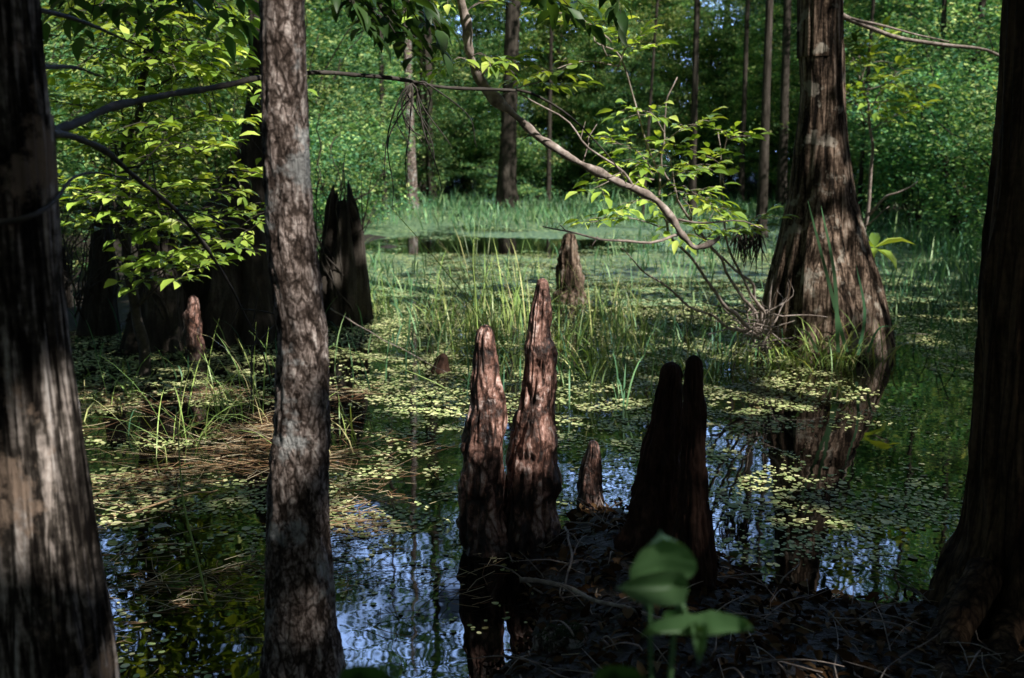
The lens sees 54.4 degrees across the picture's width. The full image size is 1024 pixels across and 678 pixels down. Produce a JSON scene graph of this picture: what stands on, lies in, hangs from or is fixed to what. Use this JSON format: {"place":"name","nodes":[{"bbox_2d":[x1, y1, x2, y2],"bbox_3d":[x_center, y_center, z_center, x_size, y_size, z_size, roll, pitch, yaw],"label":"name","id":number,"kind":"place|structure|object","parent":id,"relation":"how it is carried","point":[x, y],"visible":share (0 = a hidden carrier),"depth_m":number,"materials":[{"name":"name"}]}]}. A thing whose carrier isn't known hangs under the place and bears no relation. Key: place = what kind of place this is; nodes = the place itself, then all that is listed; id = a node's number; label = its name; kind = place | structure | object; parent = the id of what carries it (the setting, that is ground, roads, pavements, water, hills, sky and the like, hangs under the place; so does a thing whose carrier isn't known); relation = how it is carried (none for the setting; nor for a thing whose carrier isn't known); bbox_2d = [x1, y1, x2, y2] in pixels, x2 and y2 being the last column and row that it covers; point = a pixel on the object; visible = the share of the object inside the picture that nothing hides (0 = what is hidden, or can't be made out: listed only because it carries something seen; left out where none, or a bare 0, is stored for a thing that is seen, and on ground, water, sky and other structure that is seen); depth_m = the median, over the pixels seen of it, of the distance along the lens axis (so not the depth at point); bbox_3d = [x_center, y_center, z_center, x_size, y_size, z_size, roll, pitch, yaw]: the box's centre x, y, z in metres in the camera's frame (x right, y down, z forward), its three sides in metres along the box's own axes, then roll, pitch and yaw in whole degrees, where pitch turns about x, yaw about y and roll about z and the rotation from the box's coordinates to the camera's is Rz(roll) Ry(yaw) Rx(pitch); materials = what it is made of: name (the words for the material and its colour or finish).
{"place":"outdoors","nodes":[
{"label":"outdoors","id":0,"kind":"place"},
{"bbox_2d":[69,197,981,677],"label":"water","id":1,"kind":"structure","parent":0,"point":[425,647],"depth_m":4.54,"materials":[{"name":"green liquid"}]},
{"bbox_2d":[101,185,189,354],"bbox_3d":[-2.556,-0.405,6.988,0.581,1.374,0.684,6,12,30],"label":"stump","id":2,"kind":"object","parent":1,"relation":"in","point":[163,310],"visible":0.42,"depth_m":6.93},
{"bbox_2d":[84,346,273,460],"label":"grass tussock","id":3,"kind":"object","parent":1,"relation":"on","point":[180,414],"depth_m":4.72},
{"bbox_2d":[41,0,317,376],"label":"understory tree","id":4,"kind":"object","parent":1,"relation":"on","point":[184,257],"visible":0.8,"depth_m":5.03,"materials":[{"name":"green plant"}]},
{"bbox_2d":[181,295,206,360],"bbox_3d":[-2.149,-0.004,6.711,0.160,0.585,0.158,0,10,0],"label":"cypress knee","id":5,"kind":"object","parent":1,"relation":"in","point":[193,323],"visible":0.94,"depth_m":6.66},
{"bbox_2d":[157,324,274,424],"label":"grass tussock","id":6,"kind":"object","parent":1,"relation":"on","point":[237,366],"depth_m":5.29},
{"bbox_2d":[95,0,369,192],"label":"tree","id":7,"kind":"object","parent":1,"relation":"on","point":[310,34],"visible":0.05,"depth_m":15.97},
{"bbox_2d":[108,0,370,245],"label":"shrub","id":8,"kind":"object","parent":1,"relation":"on","point":[209,165],"visible":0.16,"depth_m":12.65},
{"bbox_2d":[78,374,465,563],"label":"dead grass","id":9,"kind":"structure","parent":1,"relation":"on","point":[246,465],"depth_m":4.38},
{"bbox_2d":[57,0,515,217],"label":"shrub","id":10,"kind":"object","parent":1,"relation":"on","point":[327,81],"visible":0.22,"depth_m":14.35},
{"bbox_2d":[338,665,392,677],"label":"seedling","id":11,"kind":"object","parent":1,"relation":"on","point":[362,671],"visible":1,"depth_m":0.97,"materials":[{"name":"green plant"}]},
{"bbox_2d":[307,26,431,207],"bbox_3d":[-4.489,-5.269,23.415,5.433,4.706,5.832,5,12,25],"label":"shrub","id":12,"kind":"object","parent":1,"relation":"on","point":[371,66],"visible":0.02,"depth_m":23.59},
{"bbox_2d":[344,41,492,191],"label":"shrub","id":13,"kind":"object","parent":1,"relation":"on","point":[433,142],"visible":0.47,"depth_m":29.77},
{"bbox_2d":[395,249,525,336],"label":"grass tussock","id":14,"kind":"object","parent":1,"relation":"on","point":[437,312],"depth_m":7.75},
{"bbox_2d":[413,201,521,357],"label":"grass tussock","id":15,"kind":"object","parent":1,"relation":"on","point":[473,312],"depth_m":6.99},
{"bbox_2d":[413,267,548,361],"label":"grass tussock","id":16,"kind":"object","parent":1,"relation":"on","point":[469,325],"depth_m":6.92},
{"bbox_2d":[452,229,555,337],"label":"grass tussock","id":17,"kind":"object","parent":1,"relation":"on","point":[514,301],"depth_m":7.74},
{"bbox_2d":[493,0,519,207],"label":"tree","id":18,"kind":"object","parent":1,"relation":"in","point":[506,188],"visible":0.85,"depth_m":26.26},
{"bbox_2d":[77,381,940,677],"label":"pine needles","id":19,"kind":"object","parent":1,"relation":"on","point":[207,573],"visible":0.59,"depth_m":3.70,"materials":[{"name":"plant"}]},
{"bbox_2d":[70,253,979,677],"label":"floating leaves","id":20,"kind":"object","parent":1,"relation":"on","point":[606,469],"visible":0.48,"depth_m":5.07,"materials":[{"name":"plant"}]},
{"bbox_2d":[551,233,593,305],"bbox_3d":[0.558,-0.585,9.262,0.428,0.806,0.458,0,10,0],"label":"cypress knee","id":21,"kind":"object","parent":1,"relation":"in","point":[568,250],"visible":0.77,"depth_m":9.15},
{"bbox_2d":[546,94,653,195],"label":"shrub","id":22,"kind":"object","parent":1,"relation":"on","point":[587,161],"visible":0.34,"depth_m":31.73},
{"bbox_2d":[554,250,647,369],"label":"grass tussock","id":23,"kind":"object","parent":1,"relation":"on","point":[591,329],"depth_m":6.65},
{"bbox_2d":[557,303,661,386],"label":"grass tussock","id":24,"kind":"object","parent":1,"relation":"on","point":[602,360],"depth_m":6.13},
{"bbox_2d":[566,250,671,333],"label":"grass tussock","id":25,"kind":"object","parent":1,"relation":"on","point":[617,308],"depth_m":7.81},
{"bbox_2d":[582,284,699,358],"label":"grass tussock","id":26,"kind":"object","parent":1,"relation":"on","point":[636,330],"depth_m":6.93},
{"bbox_2d":[315,186,984,304],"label":"reeds","id":27,"kind":"object","parent":1,"relation":"on","point":[744,206],"visible":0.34,"depth_m":20.59,"materials":[{"name":"plant"}]},
{"bbox_2d":[641,0,658,215],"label":"tree","id":28,"kind":"object","parent":1,"relation":"in","point":[651,90],"visible":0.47,"depth_m":22.29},
{"bbox_2d":[498,0,825,377],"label":"shrub","id":29,"kind":"object","parent":1,"relation":"on","point":[756,331],"visible":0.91,"depth_m":4.95,"materials":[{"name":"green plant"}]},
{"bbox_2d":[367,205,978,305],"bbox_3d":[2.841,-2.019,18.435,12.106,0.015,19.046,0,10,0],"label":"duckweed","id":30,"kind":"object","parent":1,"relation":"on","point":[658,296],"visible":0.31,"depth_m":10.85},
{"bbox_2d":[686,0,699,213],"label":"tree","id":31,"kind":"object","parent":1,"relation":"in","point":[694,100],"visible":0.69,"depth_m":23.30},
{"bbox_2d":[607,29,781,191],"bbox_3d":[5.910,-7.342,32.085,5.849,5.646,6.279,3,11,17],"label":"shrub","id":32,"kind":"object","parent":1,"relation":"on","point":[686,117],"visible":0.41,"depth_m":31.60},
{"bbox_2d":[672,121,746,193],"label":"shrub","id":33,"kind":"object","parent":1,"relation":"on","point":[715,168],"visible":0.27,"depth_m":31.71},
{"bbox_2d":[679,314,784,370],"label":"grass tussock","id":34,"kind":"object","parent":1,"relation":"on","point":[737,358],"depth_m":6.53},
{"bbox_2d":[737,0,749,202],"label":"tree","id":35,"kind":"object","parent":1,"relation":"in","point":[741,179],"visible":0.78,"depth_m":27.14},
{"bbox_2d":[715,80,798,196],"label":"shrub","id":36,"kind":"object","parent":1,"relation":"on","point":[750,159],"visible":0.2,"depth_m":30.96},
{"bbox_2d":[755,0,772,236],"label":"tree","id":37,"kind":"object","parent":1,"relation":"in","point":[762,197],"visible":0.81,"depth_m":16.57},
{"bbox_2d":[775,0,790,209],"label":"tree","id":38,"kind":"object","parent":1,"relation":"in","point":[781,184],"visible":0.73,"depth_m":25.30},
{"bbox_2d":[710,32,885,188],"bbox_3d":[8.500,-6.621,29.461,5.615,5.153,5.230,-10,14,-42],"label":"shrub","id":39,"kind":"object","parent":1,"relation":"on","point":[790,153],"visible":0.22,"depth_m":29.30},
{"bbox_2d":[742,318,855,376],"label":"grass tussock","id":40,"kind":"object","parent":1,"relation":"on","point":[791,357],"depth_m":6.49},
{"bbox_2d":[773,308,888,371],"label":"grass tussock","id":41,"kind":"object","parent":1,"relation":"on","point":[843,357],"depth_m":6.46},
{"bbox_2d":[790,202,911,354],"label":"sword leaf clump","id":42,"kind":"object","parent":1,"relation":"on","point":[838,324],"visible":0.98,"depth_m":6.35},
{"bbox_2d":[857,0,874,211],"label":"tree","id":43,"kind":"object","parent":1,"relation":"in","point":[860,179],"visible":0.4,"depth_m":19.48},
{"bbox_2d":[807,311,927,369],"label":"grass tussock","id":44,"kind":"object","parent":1,"relation":"on","point":[882,349],"depth_m":6.54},
{"bbox_2d":[755,0,998,361],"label":"cypress tree","id":45,"kind":"object","parent":1,"relation":"in","point":[821,174],"visible":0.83,"depth_m":6.72,"materials":[{"name":"brown plant"}]},
{"bbox_2d":[401,0,760,249],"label":"curved branch","id":46,"kind":"object","parent":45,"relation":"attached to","point":[495,99],"visible":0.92,"depth_m":4.10,"materials":[{"name":"brown plant"}]},
{"bbox_2d":[869,233,915,270],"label":"broad leaved plant","id":47,"kind":"object","parent":1,"relation":"on","point":[874,238],"visible":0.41,"depth_m":7.16,"materials":[{"name":"green plant"}]},
{"bbox_2d":[844,15,941,229],"bbox_3d":[2.958,-1.389,8.357,1.008,2.432,1.094,0,10,0],"label":"sapling","id":48,"kind":"object","parent":1,"relation":"on","point":[902,87],"visible":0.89,"depth_m":7.99,"materials":[{"name":"green plant"}]},
{"bbox_2d":[872,0,994,203],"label":"tree","id":49,"kind":"object","parent":1,"relation":"on","point":[938,3],"visible":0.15,"depth_m":23.44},
{"bbox_2d":[69,192,981,435],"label":"grass","id":50,"kind":"structure","parent":0,"point":[712,267],"depth_m":9.13,"materials":[{"name":"plant"}]},
{"bbox_2d":[60,168,1023,677],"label":"ground","id":51,"kind":"structure","parent":0,"point":[662,640],"depth_m":2.83,"materials":[{"name":"soil"}]},
{"bbox_2d":[61,226,88,306],"bbox_3d":[-3.842,-0.470,8.480,0.289,1.079,0.809,0,10,0],"label":"stump","id":52,"kind":"object","parent":51,"relation":"on","point":[68,282],"visible":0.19,"depth_m":8.46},
{"bbox_2d":[41,4,120,199],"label":"shrub","id":53,"kind":"object","parent":51,"relation":"on","point":[59,110],"visible":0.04,"depth_m":12.95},
{"bbox_2d":[59,199,121,276],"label":"shrub","id":54,"kind":"object","parent":51,"relation":"on","point":[70,227],"visible":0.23,"depth_m":9.43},
{"bbox_2d":[45,35,151,241],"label":"shrub","id":55,"kind":"object","parent":51,"relation":"on","point":[67,143],"visible":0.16,"depth_m":11.19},
{"bbox_2d":[67,169,138,336],"bbox_3d":[-3.148,-0.560,7.609,0.546,1.454,0.669,3,11,17],"label":"stump","id":56,"kind":"object","parent":51,"relation":"on","point":[96,312],"visible":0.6,"depth_m":7.57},
{"bbox_2d":[41,1,183,212],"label":"tree","id":57,"kind":"object","parent":51,"relation":"on","point":[56,39],"visible":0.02,"depth_m":17.59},
{"bbox_2d":[44,28,241,238],"bbox_3d":[-5.286,-2.803,13.996,3.409,2.956,3.494,-10,14,-43],"label":"shrub","id":58,"kind":"object","parent":51,"relation":"on","point":[103,166],"visible":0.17,"depth_m":13.63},
{"bbox_2d":[41,0,244,215],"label":"shrub","id":59,"kind":"object","parent":51,"relation":"on","point":[85,58],"visible":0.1,"depth_m":15.40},
{"bbox_2d":[41,0,332,217],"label":"shrub","id":60,"kind":"object","parent":51,"relation":"on","point":[149,178],"visible":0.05,"depth_m":15.49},
{"bbox_2d":[180,0,276,346],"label":"cypress tree","id":61,"kind":"object","parent":51,"relation":"on","point":[215,296],"visible":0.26,"depth_m":7.27,"materials":[{"name":"plant"}]},
{"bbox_2d":[189,0,427,221],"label":"tree","id":62,"kind":"object","parent":51,"relation":"on","point":[321,10],"visible":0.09,"depth_m":19.24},
{"bbox_2d":[0,0,625,677],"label":"tree","id":63,"kind":"object","parent":51,"relation":"on","point":[56,616],"visible":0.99,"depth_m":1.75,"materials":[{"name":"brown plant"}]},
{"bbox_2d":[197,100,431,254],"bbox_3d":[-2.750,-1.830,12.066,2.902,2.115,2.529,5,12,25],"label":"shrub","id":64,"kind":"object","parent":51,"relation":"on","point":[326,168],"visible":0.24,"depth_m":11.85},
{"bbox_2d":[42,0,631,677],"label":"tree","id":65,"kind":"object","parent":51,"relation":"on","point":[302,636],"visible":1,"depth_m":2.19,"materials":[{"name":"brown plant"}]},
{"bbox_2d":[313,153,376,325],"bbox_3d":[-1.441,-0.738,8.241,0.691,1.576,0.927,0,10,0],"label":"stump","id":66,"kind":"object","parent":51,"relation":"on","point":[343,268],"visible":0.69,"depth_m":8.08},
{"bbox_2d":[305,1,435,196],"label":"tree","id":67,"kind":"object","parent":51,"relation":"on","point":[360,87],"visible":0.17,"depth_m":28.06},
{"bbox_2d":[308,78,440,226],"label":"shrub","id":68,"kind":"object","parent":51,"relation":"on","point":[395,130],"visible":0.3,"depth_m":18.53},
{"bbox_2d":[378,4,388,210],"bbox_3d":[-2.995,-8.716,22.751,3.936,12.032,5.967,0,10,0],"label":"tree","id":69,"kind":"object","parent":51,"relation":"on","point":[381,72],"visible":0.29,"depth_m":23.49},
{"bbox_2d":[333,31,437,196],"bbox_3d":[-4.162,-6.744,29.459,4.119,5.415,3.532,2,11,11],"label":"tree","id":70,"kind":"object","parent":51,"relation":"on","point":[392,84],"visible":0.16,"depth_m":28.73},
{"bbox_2d":[313,0,477,200],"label":"tree","id":71,"kind":"object","parent":51,"relation":"on","point":[428,38],"visible":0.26,"depth_m":30.11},
{"bbox_2d":[402,0,419,208],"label":"tree","id":72,"kind":"object","parent":51,"relation":"on","point":[411,169],"visible":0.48,"depth_m":25.46,"materials":[{"name":"grey plant"}]},
{"bbox_2d":[360,0,496,191],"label":"tree","id":73,"kind":"object","parent":51,"relation":"on","point":[399,5],"visible":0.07,"depth_m":32.60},
{"bbox_2d":[388,9,489,194],"bbox_3d":[-2.482,-7.564,31.966,4.047,6.177,4.316,-5,12,-26],"label":"tree","id":74,"kind":"object","parent":51,"relation":"on","point":[455,69],"visible":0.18,"depth_m":31.90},
{"bbox_2d":[433,93,498,194],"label":"shrub","id":75,"kind":"object","parent":51,"relation":"on","point":[463,167],"visible":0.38,"depth_m":32.56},
{"bbox_2d":[415,1,536,191],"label":"tree","id":76,"kind":"object","parent":51,"relation":"on","point":[476,23],"visible":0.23,"depth_m":33.03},
{"bbox_2d":[456,324,509,557],"bbox_3d":[-0.096,0.415,3.435,0.267,0.943,0.263,-9,13,-39],"label":"cypress knee","id":77,"kind":"object","parent":51,"relation":"on","point":[481,519],"visible":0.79,"depth_m":3.38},
{"bbox_2d":[433,0,543,185],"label":"tree","id":78,"kind":"object","parent":51,"relation":"on","point":[489,9],"visible":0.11,"depth_m":34.65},
{"bbox_2d":[433,58,567,182],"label":"shrub","id":79,"kind":"object","parent":51,"relation":"on","point":[529,120],"visible":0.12,"depth_m":32.99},
{"bbox_2d":[448,31,572,200],"bbox_3d":[0.051,-6.612,30.961,3.893,5.525,4.540,3,11,15],"label":"tree","id":80,"kind":"object","parent":51,"relation":"on","point":[484,131],"visible":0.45,"depth_m":30.40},
{"bbox_2d":[505,278,561,555],"bbox_3d":[0.084,0.334,3.456,0.287,1.095,0.308,0,10,0],"label":"cypress knee","id":81,"kind":"object","parent":51,"relation":"on","point":[534,475],"visible":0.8,"depth_m":3.41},
{"bbox_2d":[456,0,622,196],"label":"tree","id":82,"kind":"object","parent":51,"relation":"on","point":[540,64],"visible":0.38,"depth_m":31.70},
{"bbox_2d":[546,26,552,200],"bbox_3d":[0.560,-10.169,29.612,5.236,12.413,3.492,4,11,20],"label":"tree","id":83,"kind":"object","parent":51,"relation":"on","point":[548,169],"visible":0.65,"depth_m":29.91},
{"bbox_2d":[517,129,599,198],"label":"shrub","id":84,"kind":"object","parent":51,"relation":"on","point":[553,174],"visible":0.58,"depth_m":31.72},
{"bbox_2d":[531,620,590,653],"bbox_3d":[0.158,0.834,2.753,0.210,0.074,0.158,0,10,0],"label":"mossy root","id":85,"kind":"object","parent":51,"relation":"on","point":[550,638],"visible":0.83,"depth_m":2.73,"materials":[{"name":"green plant"}]},
{"bbox_2d":[519,0,606,191],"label":"tree","id":86,"kind":"object","parent":51,"relation":"on","point":[547,51],"visible":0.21,"depth_m":31.68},
{"bbox_2d":[528,0,645,195],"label":"tree","id":87,"kind":"object","parent":51,"relation":"on","point":[571,55],"visible":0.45,"depth_m":31.36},
{"bbox_2d":[576,440,603,508],"bbox_3d":[0.308,0.596,3.929,0.188,0.409,0.180,7,12,33],"label":"cypress knee","id":88,"kind":"object","parent":51,"relation":"on","point":[589,487],"visible":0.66,"depth_m":3.88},
{"bbox_2d":[519,577,662,619],"bbox_3d":[0.238,0.759,2.927,0.566,0.067,0.056,10,14,43],"label":"fallen stick","id":89,"kind":"object","parent":51,"relation":"on","point":[568,587],"visible":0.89,"depth_m":2.97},
{"bbox_2d":[529,0,659,188],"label":"tree","id":90,"kind":"object","parent":51,"relation":"on","point":[571,138],"visible":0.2,"depth_m":32.15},
{"bbox_2d":[593,665,645,677],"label":"seedling","id":91,"kind":"object","parent":51,"relation":"on","point":[619,671],"visible":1,"depth_m":0.97,"materials":[{"name":"green plant"}]},
{"bbox_2d":[529,0,753,184],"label":"tree","id":92,"kind":"object","parent":51,"relation":"on","point":[638,4],"visible":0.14,"depth_m":35.21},
{"bbox_2d":[575,41,711,201],"bbox_3d":[3.855,-6.319,29.843,4.308,5.117,3.694,2,11,12],"label":"tree","id":93,"kind":"object","parent":51,"relation":"on","point":[626,95],"visible":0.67,"depth_m":29.98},
{"bbox_2d":[574,0,715,188],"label":"tree","id":94,"kind":"object","parent":51,"relation":"on","point":[648,38],"visible":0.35,"depth_m":32.91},
{"bbox_2d":[613,361,682,553],"bbox_3d":[0.512,0.489,3.297,0.450,0.847,0.434,0,10,0],"label":"cypress knee","id":95,"kind":"object","parent":51,"relation":"on","point":[652,507],"visible":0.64,"depth_m":3.22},
{"bbox_2d":[617,530,754,677],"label":"seedling","id":96,"kind":"object","parent":51,"relation":"on","point":[663,567],"visible":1,"depth_m":1.00,"materials":[{"name":"green plant"}]},
{"bbox_2d":[672,355,717,590],"bbox_3d":[0.568,0.504,2.991,0.190,0.929,0.196,0,10,0],"label":"cypress knee","id":97,"kind":"object","parent":51,"relation":"on","point":[693,530],"visible":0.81,"depth_m":2.94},
{"bbox_2d":[642,0,757,177],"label":"tree","id":98,"kind":"object","parent":51,"relation":"on","point":[702,25],"visible":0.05,"depth_m":35.82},
{"bbox_2d":[645,0,755,187],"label":"tree","id":99,"kind":"object","parent":51,"relation":"on","point":[707,51],"visible":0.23,"depth_m":32.97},
{"bbox_2d":[669,1,775,195],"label":"tree","id":100,"kind":"object","parent":51,"relation":"on","point":[726,50],"visible":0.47,"depth_m":31.59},
{"bbox_2d":[472,496,1023,677],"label":"leaf litter","id":101,"kind":"object","parent":51,"relation":"on","point":[789,647],"visible":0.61,"depth_m":2.79,"materials":[{"name":"plant"}]},
{"bbox_2d":[466,495,1023,677],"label":"twig debris","id":102,"kind":"object","parent":101,"relation":"on","point":[767,660],"visible":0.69,"depth_m":2.75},
{"bbox_2d":[710,3,799,200],"bbox_3d":[7.868,-6.894,29.624,3.855,5.698,4.496,4,11,20],"label":"tree","id":103,"kind":"object","parent":51,"relation":"on","point":[753,58],"visible":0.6,"depth_m":29.07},
{"bbox_2d":[710,0,799,197],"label":"tree","id":104,"kind":"object","parent":51,"relation":"on","point":[793,17],"visible":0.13,"depth_m":31.61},
{"bbox_2d":[749,15,965,213],"bbox_3d":[8.923,-5.076,23.503,4.980,4.423,5.346,-4,11,-19],"label":"shrub","id":105,"kind":"object","parent":51,"relation":"on","point":[864,177],"visible":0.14,"depth_m":23.70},
{"bbox_2d":[844,0,963,198],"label":"tree","id":106,"kind":"object","parent":51,"relation":"on","point":[879,9],"visible":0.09,"depth_m":26.07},
{"bbox_2d":[848,50,990,228],"bbox_3d":[7.857,-3.543,19.051,3.843,3.695,3.750,6,12,30],"label":"shrub","id":107,"kind":"object","parent":51,"relation":"on","point":[907,193],"visible":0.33,"depth_m":18.76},
{"bbox_2d":[844,0,997,214],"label":"shrub","id":108,"kind":"object","parent":51,"relation":"on","point":[880,48],"visible":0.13,"depth_m":21.40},
{"bbox_2d":[845,0,999,236],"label":"shrub","id":109,"kind":"object","parent":51,"relation":"on","point":[957,216],"visible":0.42,"depth_m":16.71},
{"bbox_2d":[846,0,1001,211],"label":"shrub","id":110,"kind":"object","parent":51,"relation":"on","point":[953,8],"visible":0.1,"depth_m":19.58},
{"bbox_2d":[854,0,1001,257],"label":"shrub","id":111,"kind":"object","parent":51,"relation":"on","point":[964,142],"visible":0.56,"depth_m":13.08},
{"bbox_2d":[855,0,1000,196],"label":"shrub","id":112,"kind":"object","parent":51,"relation":"on","point":[913,55],"visible":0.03,"depth_m":18.53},
{"bbox_2d":[865,0,999,213],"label":"tree","id":113,"kind":"object","parent":51,"relation":"on","point":[931,33],"visible":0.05,"depth_m":23.40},
{"bbox_2d":[914,30,999,246],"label":"shrub","id":114,"kind":"object","parent":51,"relation":"on","point":[978,117],"visible":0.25,"depth_m":15.02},
{"bbox_2d":[924,0,1023,677],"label":"tree","id":115,"kind":"object","parent":51,"relation":"on","point":[976,580],"visible":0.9,"depth_m":2.73,"materials":[{"name":"brown plant"}]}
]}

